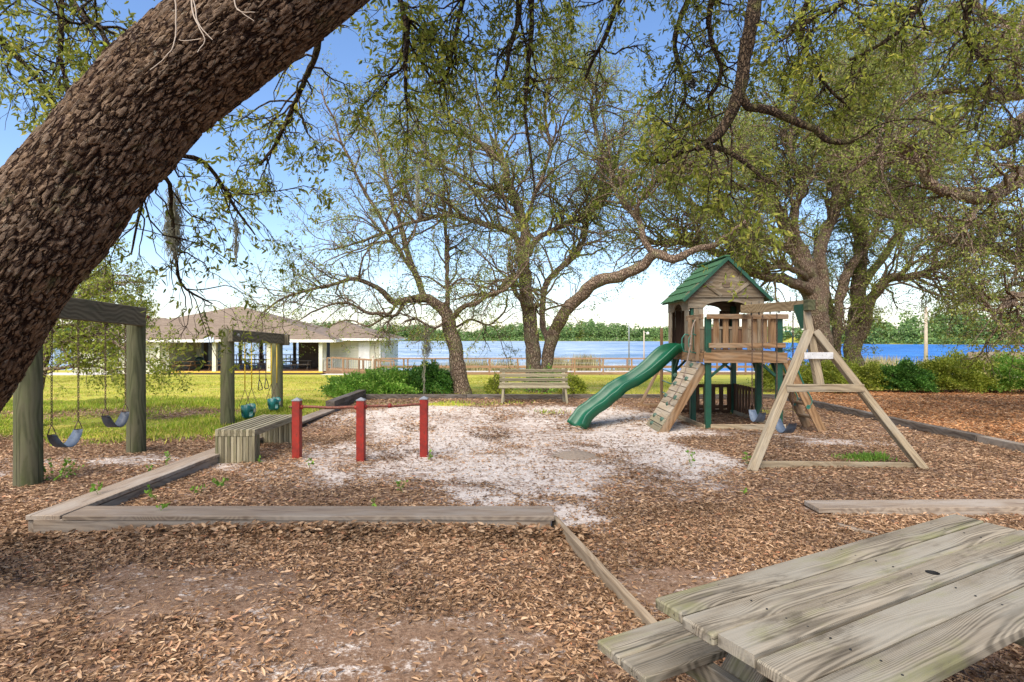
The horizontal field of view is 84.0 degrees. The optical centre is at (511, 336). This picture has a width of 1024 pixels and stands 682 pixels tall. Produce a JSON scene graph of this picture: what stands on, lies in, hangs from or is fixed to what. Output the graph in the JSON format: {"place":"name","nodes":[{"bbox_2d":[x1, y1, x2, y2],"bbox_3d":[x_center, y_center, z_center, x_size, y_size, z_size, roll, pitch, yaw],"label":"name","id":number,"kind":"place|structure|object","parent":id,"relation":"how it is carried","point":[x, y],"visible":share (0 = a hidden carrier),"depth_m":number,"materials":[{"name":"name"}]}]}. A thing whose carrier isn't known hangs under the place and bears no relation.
{"place":"outdoors","nodes":[
{"label":"outdoors","id":0,"kind":"place"},
{"bbox_2d":[49,373,111,374],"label":"path","id":1,"kind":"structure","parent":0,"point":[76,373],"depth_m":42.04,"materials":[{"name":"concrete"}]},
{"bbox_2d":[0,396,325,445],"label":"grass","id":2,"kind":"structure","parent":0,"point":[208,424],"depth_m":11.55,"materials":[{"name":"green plant"}]},
{"bbox_2d":[326,357,394,374],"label":"access ramp","id":3,"kind":"structure","parent":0,"point":[339,370],"depth_m":44.29,"materials":[{"name":"brown wood"}]},
{"bbox_2d":[11,375,774,400],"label":"grass","id":4,"kind":"structure","parent":0,"point":[483,378],"depth_m":21.16,"materials":[{"name":"plant"}]},
{"bbox_2d":[0,412,1021,681],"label":"fallen twigs","id":5,"kind":"object","parent":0,"point":[424,502],"visible":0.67,"depth_m":5.70,"materials":[{"name":"brown wood"}]},
{"bbox_2d":[0,335,1023,681],"bbox_3d":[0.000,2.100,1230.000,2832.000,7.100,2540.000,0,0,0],"label":"ground","id":6,"kind":"structure","parent":0,"point":[330,631],"depth_m":4.29,"materials":[{"name":"brown wood"}]},
{"bbox_2d":[44,458,83,480],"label":"seedling","id":7,"kind":"object","parent":6,"relation":"on","point":[66,461],"visible":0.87,"depth_m":6.53,"materials":[{"name":"green plant"}]},
{"bbox_2d":[12,297,149,487],"bbox_3d":[-5.356,0.670,7.173,0.333,2.360,2.157,0,0,0],"label":"swing set","id":8,"kind":"object","parent":6,"relation":"on","point":[28,457],"visible":0.64,"depth_m":6.86,"materials":[{"name":"wood"}]},
{"bbox_2d":[47,320,82,446],"bbox_3d":[-5.260,0.521,6.700,0.150,1.558,0.496,0,0,0],"label":"belt swing","id":9,"kind":"object","parent":8,"relation":"hanging from","point":[73,439],"visible":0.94,"depth_m":6.75,"materials":[{"name":"dark blue-grey rubber"},{"name":"metal chain"}]},
{"bbox_2d":[101,324,129,426],"bbox_3d":[-5.260,0.501,7.550,0.150,1.398,0.476,0,0,0],"label":"belt swing","id":10,"kind":"object","parent":8,"relation":"hanging from","point":[121,420],"visible":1,"depth_m":7.53,"materials":[{"name":"blue rubber"}]},
{"bbox_2d":[90,481,102,493],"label":"seedling","id":11,"kind":"object","parent":6,"relation":"on","point":[92,488],"visible":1,"depth_m":5.40,"materials":[{"name":"green plant"}]},
{"bbox_2d":[12,238,195,408],"bbox_3d":[-7.848,-0.256,10.074,3.140,3.719,6.017,0,0,-42],"label":"young oak","id":12,"kind":"object","parent":6,"relation":"on","point":[94,289],"visible":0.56,"depth_m":9.44,"materials":[{"name":"green plant"}]},
{"bbox_2d":[96,318,166,330],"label":"back building","id":13,"kind":"structure","parent":6,"relation":"on","point":[157,319],"depth_m":62.32,"materials":[{"name":"brown concrete"}]},
{"bbox_2d":[144,484,156,499],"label":"seedling","id":14,"kind":"object","parent":6,"relation":"on","point":[148,491],"visible":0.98,"depth_m":5.64,"materials":[{"name":"green plant"}]},
{"bbox_2d":[156,503,168,509],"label":"seedling","id":15,"kind":"object","parent":6,"relation":"on","point":[163,505],"visible":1,"depth_m":4.94,"materials":[{"name":"green plant"}]},
{"bbox_2d":[164,451,170,464],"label":"seedling","id":16,"kind":"object","parent":6,"relation":"on","point":[167,455],"visible":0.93,"depth_m":7.08,"materials":[{"name":"green plant"}]},
{"bbox_2d":[26,409,334,532],"bbox_3d":[-3.955,1.601,8.540,0.310,0.199,7.522,0,0,0],"label":"timber edging","id":17,"kind":"object","parent":6,"relation":"on","point":[115,494],"visible":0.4,"depth_m":5.85,"materials":[{"name":"grey wood"}]},
{"bbox_2d":[190,484,205,493],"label":"seedling","id":18,"kind":"object","parent":6,"relation":"on","point":[192,488],"visible":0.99,"depth_m":5.92,"materials":[{"name":"green plant"}]},
{"bbox_2d":[72,307,343,374],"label":"pavilion","id":19,"kind":"structure","parent":6,"relation":"on","point":[319,341],"depth_m":47.21,"materials":[{"name":"white paint"}]},
{"bbox_2d":[172,361,200,370],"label":"picnic table","id":20,"kind":"object","parent":19,"relation":"on","point":[190,365],"visible":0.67,"depth_m":46.45,"materials":[{"name":"brown wood"}]},
{"bbox_2d":[195,357,203,368],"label":"rubbish bin","id":21,"kind":"object","parent":19,"relation":"on","point":[199,358],"visible":0.73,"depth_m":48.26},
{"bbox_2d":[204,337,213,341],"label":"notice sign","id":22,"kind":"object","parent":19,"relation":"attached to","point":[207,340],"visible":0.76,"depth_m":44.84,"materials":[{"name":"white"}]},
{"bbox_2d":[239,359,264,368],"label":"picnic table","id":23,"kind":"object","parent":19,"relation":"on","point":[254,363],"visible":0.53,"depth_m":49.77,"materials":[{"name":"grey wood"}]},
{"bbox_2d":[287,360,312,368],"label":"picnic table","id":24,"kind":"object","parent":19,"relation":"on","point":[294,364],"visible":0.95,"depth_m":48.04,"materials":[{"name":"grey wood"}]},
{"bbox_2d":[212,477,228,486],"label":"seedling","id":25,"kind":"object","parent":6,"relation":"on","point":[221,483],"visible":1,"depth_m":6.19,"materials":[{"name":"green plant"}]},
{"bbox_2d":[215,414,291,462],"bbox_3d":[-3.600,1.444,8.130,0.519,0.474,1.481,0,0,0],"label":"slatted bench","id":26,"kind":"object","parent":6,"relation":"on","point":[241,441],"visible":0.73,"depth_m":7.41,"materials":[{"name":"brown wood"}]},
{"bbox_2d":[219,328,289,424],"bbox_3d":[-5.140,0.850,11.500,0.401,2.001,2.505,0,0,0],"label":"swing set","id":27,"kind":"object","parent":6,"relation":"on","point":[227,399],"visible":0.77,"depth_m":10.38,"materials":[{"name":"wood"}]},
{"bbox_2d":[239,342,257,418],"bbox_3d":[-5.080,0.831,10.960,0.262,1.482,0.304,0,0,0],"label":"bucket swing","id":28,"kind":"object","parent":27,"relation":"hanging from","point":[248,411],"visible":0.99,"depth_m":10.84,"materials":[{"name":"green plastic"}]},
{"bbox_2d":[258,343,268,390],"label":"trapeze rings","id":29,"kind":"object","parent":27,"relation":"hanging from","point":[265,370],"visible":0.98,"depth_m":11.69,"materials":[{"name":"yellow metal"}]},
{"bbox_2d":[266,343,281,410],"bbox_3d":[-5.080,0.831,12.150,0.262,1.482,0.304,0,0,0],"label":"bucket swing","id":30,"kind":"object","parent":27,"relation":"hanging from","point":[274,403],"visible":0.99,"depth_m":12.04,"materials":[{"name":"green plastic"}]},
{"bbox_2d":[33,506,554,534],"bbox_3d":[-1.831,1.597,4.948,4.383,0.187,0.291,0,0,-1],"label":"timber edging","id":31,"kind":"object","parent":6,"relation":"on","point":[91,518],"visible":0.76,"depth_m":4.83,"materials":[{"name":"grey wood"}]},
{"bbox_2d":[0,518,592,562],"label":"leaf drift","id":32,"kind":"object","parent":6,"relation":"on","point":[216,530],"visible":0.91,"depth_m":4.63,"materials":[{"name":"brown plant"}]},
{"bbox_2d":[325,390,365,410],"bbox_3d":[-3.950,1.530,13.675,0.200,0.271,2.652,0,0,0],"label":"timber edging","id":33,"kind":"object","parent":6,"relation":"on","point":[350,398],"visible":0.59,"depth_m":13.32,"materials":[{"name":"grey wood"}]},
{"bbox_2d":[315,370,381,398],"bbox_3d":[-4.429,1.316,15.934,1.906,0.747,2.174,0,0,0],"label":"azalea bush","id":34,"kind":"object","parent":6,"relation":"on","point":[337,386],"visible":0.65,"depth_m":15.43,"materials":[{"name":"green plant"}]},
{"bbox_2d":[289,396,428,461],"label":"chin up bars","id":35,"kind":"object","parent":6,"relation":"on","point":[361,406],"visible":0.94,"depth_m":7.64,"materials":[{"name":"red paint"}]},
{"bbox_2d":[325,321,406,373],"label":"boathouse","id":36,"kind":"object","parent":6,"relation":"on","point":[364,350],"visible":0.55,"depth_m":47.47,"materials":[{"name":"white paint"}]},
{"bbox_2d":[359,342,369,368],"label":"door","id":37,"kind":"structure","parent":36,"relation":"in","point":[364,349],"depth_m":47.40,"materials":[{"name":"white paint"}]},
{"bbox_2d":[204,44,564,393],"bbox_3d":[-3.058,-3.114,15.901,9.028,9.919,6.619,0,0,0],"label":"bare oak","id":38,"kind":"object","parent":6,"relation":"on","point":[458,372],"visible":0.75,"depth_m":15.46,"materials":[{"name":"green plant"}]},
{"bbox_2d":[419,321,433,358],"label":"spanish moss","id":39,"kind":"object","parent":38,"relation":"hanging from","point":[427,352],"visible":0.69,"depth_m":15.58,"materials":[{"name":"grey plant"}]},
{"bbox_2d":[347,365,426,393],"bbox_3d":[-3.539,1.237,16.218,2.495,0.902,2.558,0,0,0],"label":"azalea bush","id":40,"kind":"object","parent":6,"relation":"on","point":[388,385],"visible":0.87,"depth_m":15.63,"materials":[{"name":"green plant"}]},
{"bbox_2d":[396,480,407,491],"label":"seedling","id":41,"kind":"object","parent":6,"relation":"on","point":[398,483],"visible":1,"depth_m":6.02,"materials":[{"name":"green plant"}]},
{"bbox_2d":[393,359,453,393],"bbox_3d":[-2.472,1.159,16.863,2.260,1.092,2.444,0,0,0],"label":"azalea bush","id":42,"kind":"object","parent":6,"relation":"on","point":[438,380],"visible":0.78,"depth_m":16.29,"materials":[{"name":"green plant"}]},
{"bbox_2d":[422,354,425,393],"bbox_3d":[-2.381,1.080,15.399,0.090,1.293,0.087,0,0,44],"label":"post","id":43,"kind":"object","parent":6,"relation":"on","point":[424,388],"visible":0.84,"depth_m":15.39,"materials":[{"name":"grey wood"}]},
{"bbox_2d":[447,357,503,370],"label":"reed clump","id":44,"kind":"object","parent":6,"relation":"on","point":[475,363],"visible":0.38,"depth_m":51.60,"materials":[{"name":"beige plant"}]},
{"bbox_2d":[483,369,512,393],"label":"shrub","id":45,"kind":"object","parent":6,"relation":"on","point":[491,387],"visible":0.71,"depth_m":16.07,"materials":[{"name":"green plant"}]},
{"bbox_2d":[487,359,525,370],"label":"reed clump","id":46,"kind":"object","parent":6,"relation":"on","point":[498,363],"visible":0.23,"depth_m":52.12,"materials":[{"name":"beige plant"}]},
{"bbox_2d":[0,0,1023,412],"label":"leaning oak","id":47,"kind":"object","parent":6,"relation":"on","point":[136,110],"visible":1,"depth_m":4.05,"materials":[{"name":"green plant"}]},
{"bbox_2d":[154,185,187,267],"bbox_3d":[-2.453,-0.798,4.100,0.201,0.611,0.171,0,0,0],"label":"spanish moss","id":48,"kind":"object","parent":47,"relation":"hanging from","point":[177,211],"visible":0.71,"depth_m":4.08,"materials":[{"name":"grey plant"}]},
{"bbox_2d":[232,216,240,263],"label":"spanish moss","id":49,"kind":"object","parent":47,"relation":"hanging from","point":[236,232],"visible":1,"depth_m":4.50,"materials":[{"name":"grey plant"}]},
{"bbox_2d":[685,77,695,89],"bbox_3d":[1.452,-2.049,4.598,0.101,0.118,0.086,0,0,0],"label":"leaf nest","id":50,"kind":"object","parent":47,"relation":"attached to","point":[692,83],"visible":1,"depth_m":4.58,"materials":[{"name":"black plant"}]},
{"bbox_2d":[0,499,1023,681],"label":"leaf litter","id":51,"kind":"object","parent":6,"relation":"on","point":[23,511],"visible":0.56,"depth_m":3.88,"materials":[{"name":"brown plant"}]},
{"bbox_2d":[0,432,1023,504],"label":"leaf litter","id":52,"kind":"object","parent":6,"relation":"on","point":[181,450],"visible":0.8,"depth_m":6.80,"materials":[{"name":"brown plant"}]},
{"bbox_2d":[0,394,1023,436],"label":"leaf litter","id":53,"kind":"object","parent":6,"relation":"on","point":[789,415],"visible":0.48,"depth_m":11.91,"materials":[{"name":"brown plant"}]},
{"bbox_2d":[499,368,569,403],"bbox_3d":[0.549,1.241,14.307,1.757,0.872,0.624,0,0,0],"label":"park bench","id":54,"kind":"object","parent":6,"relation":"on","point":[503,384],"visible":0.91,"depth_m":14.48,"materials":[{"name":"brown wood"}]},
{"bbox_2d":[265,0,808,392],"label":"twin trunk oak","id":55,"kind":"object","parent":6,"relation":"on","point":[606,181],"visible":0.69,"depth_m":16.40,"materials":[{"name":"green plant"}]},
{"bbox_2d":[413,165,420,216],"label":"spanish moss","id":56,"kind":"object","parent":55,"relation":"hanging from","point":[417,200],"visible":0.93,"depth_m":14.98,"materials":[{"name":"grey plant"}]},
{"bbox_2d":[54,307,1023,344],"bbox_3d":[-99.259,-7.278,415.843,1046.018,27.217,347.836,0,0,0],"label":"wood","id":57,"kind":"object","parent":6,"relation":"on","point":[908,332],"visible":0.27,"depth_m":456.32,"materials":[{"name":"green plant"}]},
{"bbox_2d":[514,363,568,393],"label":"shrub","id":58,"kind":"object","parent":6,"relation":"on","point":[544,389],"visible":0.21,"depth_m":16.88,"materials":[{"name":"green plant"}]},
{"bbox_2d":[552,356,573,370],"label":"reed clump","id":59,"kind":"object","parent":6,"relation":"on","point":[559,362],"visible":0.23,"depth_m":49.41,"materials":[{"name":"beige plant"}]},
{"bbox_2d":[365,394,774,399],"bbox_3d":[1.525,1.597,15.100,11.150,0.146,0.132,0,0,0],"label":"timber edging","id":60,"kind":"object","parent":6,"relation":"on","point":[499,396],"visible":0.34,"depth_m":15.04,"materials":[{"name":"grey wood"}]},
{"bbox_2d":[557,372,587,393],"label":"shrub","id":61,"kind":"object","parent":6,"relation":"on","point":[579,386],"visible":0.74,"depth_m":16.18,"materials":[{"name":"green plant"}]},
{"bbox_2d":[550,450,600,459],"bbox_3d":[0.876,1.631,7.791,0.900,0.141,0.700,0,0,0],"label":"dirt mound","id":62,"kind":"object","parent":6,"relation":"on","point":[573,455],"visible":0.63,"depth_m":7.68,"materials":[{"name":"beige sand"}]},
{"bbox_2d":[368,400,791,413],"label":"grass","id":63,"kind":"structure","parent":6,"relation":"on","point":[442,403],"depth_m":13.76,"materials":[{"name":"plant"}]},
{"bbox_2d":[374,358,803,374],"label":"boardwalk","id":64,"kind":"structure","parent":6,"relation":"on","point":[603,372],"depth_m":39.96,"materials":[{"name":"wood"}]},
{"bbox_2d":[566,353,611,370],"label":"reed clump","id":65,"kind":"object","parent":6,"relation":"on","point":[586,362],"visible":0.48,"depth_m":49.34,"materials":[{"name":"beige plant"}]},
{"bbox_2d":[552,515,656,625],"bbox_3d":[0.585,1.625,4.050,0.046,0.111,1.950,0,0,-13],"label":"timber edging","id":66,"kind":"object","parent":6,"relation":"on","point":[598,568],"visible":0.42,"depth_m":3.82,"materials":[{"name":"beige wood"}]},
{"bbox_2d":[604,362,635,370],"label":"reed clump","id":67,"kind":"object","parent":6,"relation":"on","point":[619,369],"visible":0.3,"depth_m":50.76,"materials":[{"name":"plant"}]},
{"bbox_2d":[567,343,683,429],"bbox_3d":[2.309,0.928,11.058,2.514,1.600,0.577,0,0,-19],"label":"slide","id":68,"kind":"object","parent":6,"relation":"on","point":[610,393],"visible":0.98,"depth_m":10.98,"materials":[{"name":"green plastic"}]},
{"bbox_2d":[628,296,633,370],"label":"light pole","id":69,"kind":"object","parent":6,"relation":"on","point":[632,297],"visible":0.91,"depth_m":42.98,"materials":[{"name":"metal"}]},
{"bbox_2d":[643,331,648,359],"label":"light pole","id":70,"kind":"object","parent":6,"relation":"on","point":[644,332],"visible":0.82,"depth_m":41.97,"materials":[{"name":"white metal"}]},
{"bbox_2d":[637,328,686,406],"bbox_3d":[3.659,0.750,12.980,1.358,1.920,1.361,0,0,0],"label":"rung frame","id":71,"kind":"object","parent":6,"relation":"on","point":[652,382],"visible":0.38,"depth_m":13.51,"materials":[{"name":"orange wood"}]},
{"bbox_2d":[646,361,704,431],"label":"climbing wall","id":72,"kind":"structure","parent":6,"relation":"on","point":[660,413],"depth_m":10.08,"materials":[{"name":"brown wood"}]},
{"bbox_2d":[685,450,694,466],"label":"seedling","id":73,"kind":"object","parent":6,"relation":"on","point":[687,451],"visible":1,"depth_m":7.32,"materials":[{"name":"green plant"}]},
{"bbox_2d":[660,255,791,428],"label":"play tower","id":74,"kind":"structure","parent":6,"relation":"on","point":[726,331],"depth_m":10.81,"materials":[{"name":"brown wood"}]},
{"bbox_2d":[668,319,695,403],"bbox_3d":[3.018,0.439,9.989,0.560,1.497,0.158,0,0,-14],"label":"climbing rope","id":75,"kind":"object","parent":74,"relation":"hanging from","point":[690,344],"visible":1,"depth_m":10.02,"materials":[{"name":"beige fabric"}]},
{"bbox_2d":[666,383,785,431],"bbox_3d":[4.051,1.335,11.120,1.539,0.691,2.236,0,0,0],"label":"sandbox frame","id":76,"kind":"object","parent":6,"relation":"on","point":[742,399],"visible":0.64,"depth_m":11.79,"materials":[{"name":"brown wood"}]},
{"bbox_2d":[742,451,750,463],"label":"seedling","id":77,"kind":"object","parent":6,"relation":"on","point":[746,458],"visible":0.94,"depth_m":7.45,"materials":[{"name":"green plant"}]},
{"bbox_2d":[746,349,811,389],"bbox_3d":[8.593,1.055,17.947,2.164,1.382,2.071,0,0,0],"label":"hedge bush","id":78,"kind":"object","parent":6,"relation":"on","point":[768,379],"visible":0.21,"depth_m":17.65,"materials":[{"name":"green plant"}]},
{"bbox_2d":[576,28,986,383],"bbox_3d":[8.139,-4.521,19.365,13.556,13.401,7.308,0,0,-19],"label":"spreading oak","id":79,"kind":"object","parent":6,"relation":"on","point":[811,280],"visible":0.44,"depth_m":18.31,"materials":[{"name":"green plant"}]},
{"bbox_2d":[774,356,826,431],"bbox_3d":[5.135,1.021,10.240,0.733,1.359,0.600,0,0,0],"label":"ladder","id":80,"kind":"object","parent":6,"relation":"on","point":[813,415],"visible":0.58,"depth_m":9.98,"materials":[{"name":"orange wood"}]},
{"bbox_2d":[597,514,1023,681],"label":"picnic table","id":81,"kind":"object","parent":6,"relation":"on","point":[938,599],"visible":1,"depth_m":1.95,"materials":[{"name":"grey wood"}]},
{"bbox_2d":[798,355,863,392],"bbox_3d":[9.654,1.117,17.563,2.407,1.208,2.305,0,0,-18],"label":"hedge bush","id":82,"kind":"object","parent":6,"relation":"on","point":[830,371],"visible":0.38,"depth_m":17.15,"materials":[{"name":"green plant"}]},
{"bbox_2d":[740,296,929,471],"bbox_3d":[4.060,0.564,8.515,2.246,2.298,2.974,0,0,0],"label":"swing set","id":83,"kind":"object","parent":6,"relation":"on","point":[810,338],"visible":0.97,"depth_m":7.36,"materials":[{"name":"brown wood"}]},
{"bbox_2d":[749,315,765,421],"bbox_3d":[4.060,0.526,9.420,0.150,1.768,0.428,0,0,0],"label":"belt swing","id":84,"kind":"object","parent":83,"relation":"hanging from","point":[755,417],"visible":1,"depth_m":9.56,"materials":[{"name":"blue rubber"}]},
{"bbox_2d":[775,312,796,432],"bbox_3d":[4.060,0.536,8.470,0.150,1.788,0.528,0,0,0],"label":"belt swing","id":85,"kind":"object","parent":83,"relation":"hanging from","point":[789,428],"visible":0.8,"depth_m":8.34,"materials":[{"name":"blue rubber"}]},
{"bbox_2d":[835,523,877,535],"bbox_3d":[2.902,1.630,4.801,0.050,0.031,0.332,0,0,-33],"label":"stray board","id":86,"kind":"object","parent":6,"relation":"on","point":[854,528],"visible":0.6,"depth_m":4.77,"materials":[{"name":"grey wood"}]},
{"bbox_2d":[783,150,944,364],"bbox_3d":[12.548,-2.292,20.770,5.476,9.154,4.202,0,0,0],"label":"slender oak","id":87,"kind":"object","parent":6,"relation":"on","point":[837,308],"visible":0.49,"depth_m":20.17,"materials":[{"name":"green plant"}]},
{"bbox_2d":[831,450,900,461],"bbox_3d":[4.710,1.591,7.643,0.728,0.127,0.566,0,0,0],"label":"grass patch","id":88,"kind":"object","parent":6,"relation":"on","point":[870,457],"visible":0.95,"depth_m":7.60,"materials":[{"name":"green plant"}]},
{"bbox_2d":[847,357,900,390],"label":"hedge bush","id":89,"kind":"object","parent":6,"relation":"on","point":[867,375],"visible":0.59,"depth_m":17.78,"materials":[{"name":"green plant"}]},
{"bbox_2d":[786,397,982,441],"bbox_3d":[7.237,1.600,11.956,0.351,0.161,6.297,0,0,-1],"label":"timber edging","id":90,"kind":"object","parent":6,"relation":"on","point":[941,430],"visible":0.53,"depth_m":10.20,"materials":[{"name":"grey wood"}]},
{"bbox_2d":[862,354,917,366],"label":"reed clump","id":91,"kind":"object","parent":6,"relation":"on","point":[889,361],"visible":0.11,"depth_m":43.62,"materials":[{"name":"beige plant"}]},
{"bbox_2d":[763,388,1023,450],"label":"leaf litter","id":92,"kind":"object","parent":6,"relation":"on","point":[951,394],"visible":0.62,"depth_m":13.16,"materials":[{"name":"orange plant"}]},
{"bbox_2d":[787,0,1023,371],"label":"forked oak","id":93,"kind":"object","parent":6,"relation":"on","point":[860,336],"visible":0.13,"depth_m":19.87,"materials":[{"name":"green plant"}]},
{"bbox_2d":[875,355,942,392],"bbox_3d":[12.139,1.143,17.586,1.808,1.171,1.913,0,0,0],"label":"hedge bush","id":94,"kind":"object","parent":6,"relation":"on","point":[910,375],"visible":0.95,"depth_m":17.20,"materials":[{"name":"green plant"}]},
{"bbox_2d":[802,0,1023,384],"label":"edge oak","id":95,"kind":"object","parent":6,"relation":"on","point":[978,200],"visible":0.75,"depth_m":10.43,"materials":[{"name":"green plant"}]},
{"bbox_2d":[804,499,1023,515],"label":"timber edging","id":96,"kind":"object","parent":6,"relation":"on","point":[963,507],"visible":0.8,"depth_m":5.28,"materials":[{"name":"grey wood"}]},
{"bbox_2d":[924,308,927,362],"bbox_3d":[26.193,0.417,36.000,0.244,4.566,0.244,0,0,0],"label":"utility pole","id":97,"kind":"object","parent":6,"relation":"on","point":[926,337],"visible":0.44,"depth_m":35.93,"materials":[{"name":"white wood"}]},
{"bbox_2d":[894,343,1015,393],"bbox_3d":[13.703,0.964,17.757,3.736,1.563,2.794,0,0,0],"label":"hedge bush","id":98,"kind":"object","parent":6,"relation":"on","point":[950,377],"visible":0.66,"depth_m":17.20,"materials":[{"name":"green plant"}]},
{"bbox_2d":[967,351,1023,377],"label":"board fence","id":99,"kind":"object","parent":6,"relation":"on","point":[990,353],"visible":0.15,"depth_m":29.99,"materials":[{"name":"brown wood"}]},
{"bbox_2d":[977,435,1023,452],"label":"timber edging","id":100,"kind":"object","parent":6,"relation":"on","point":[1005,444],"visible":0.76,"depth_m":8.36,"materials":[{"name":"grey wood"}]},
{"bbox_2d":[985,351,1023,392],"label":"hedge bush","id":101,"kind":"object","parent":6,"relation":"on","point":[1006,371],"visible":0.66,"depth_m":16.86,"materials":[{"name":"green plant"}]},
{"bbox_2d":[0,0,1023,333],"label":"sky","id":102,"kind":"structure","parent":0,"point":[646,310],"materials":[{"name":"blue"}]},
{"bbox_2d":[48,341,1023,370],"bbox_3d":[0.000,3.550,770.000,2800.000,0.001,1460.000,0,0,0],"label":"lake","id":103,"kind":"structure","parent":0,"point":[603,349],"depth_m":136.92,"materials":[{"name":"liquid"}]}
]}

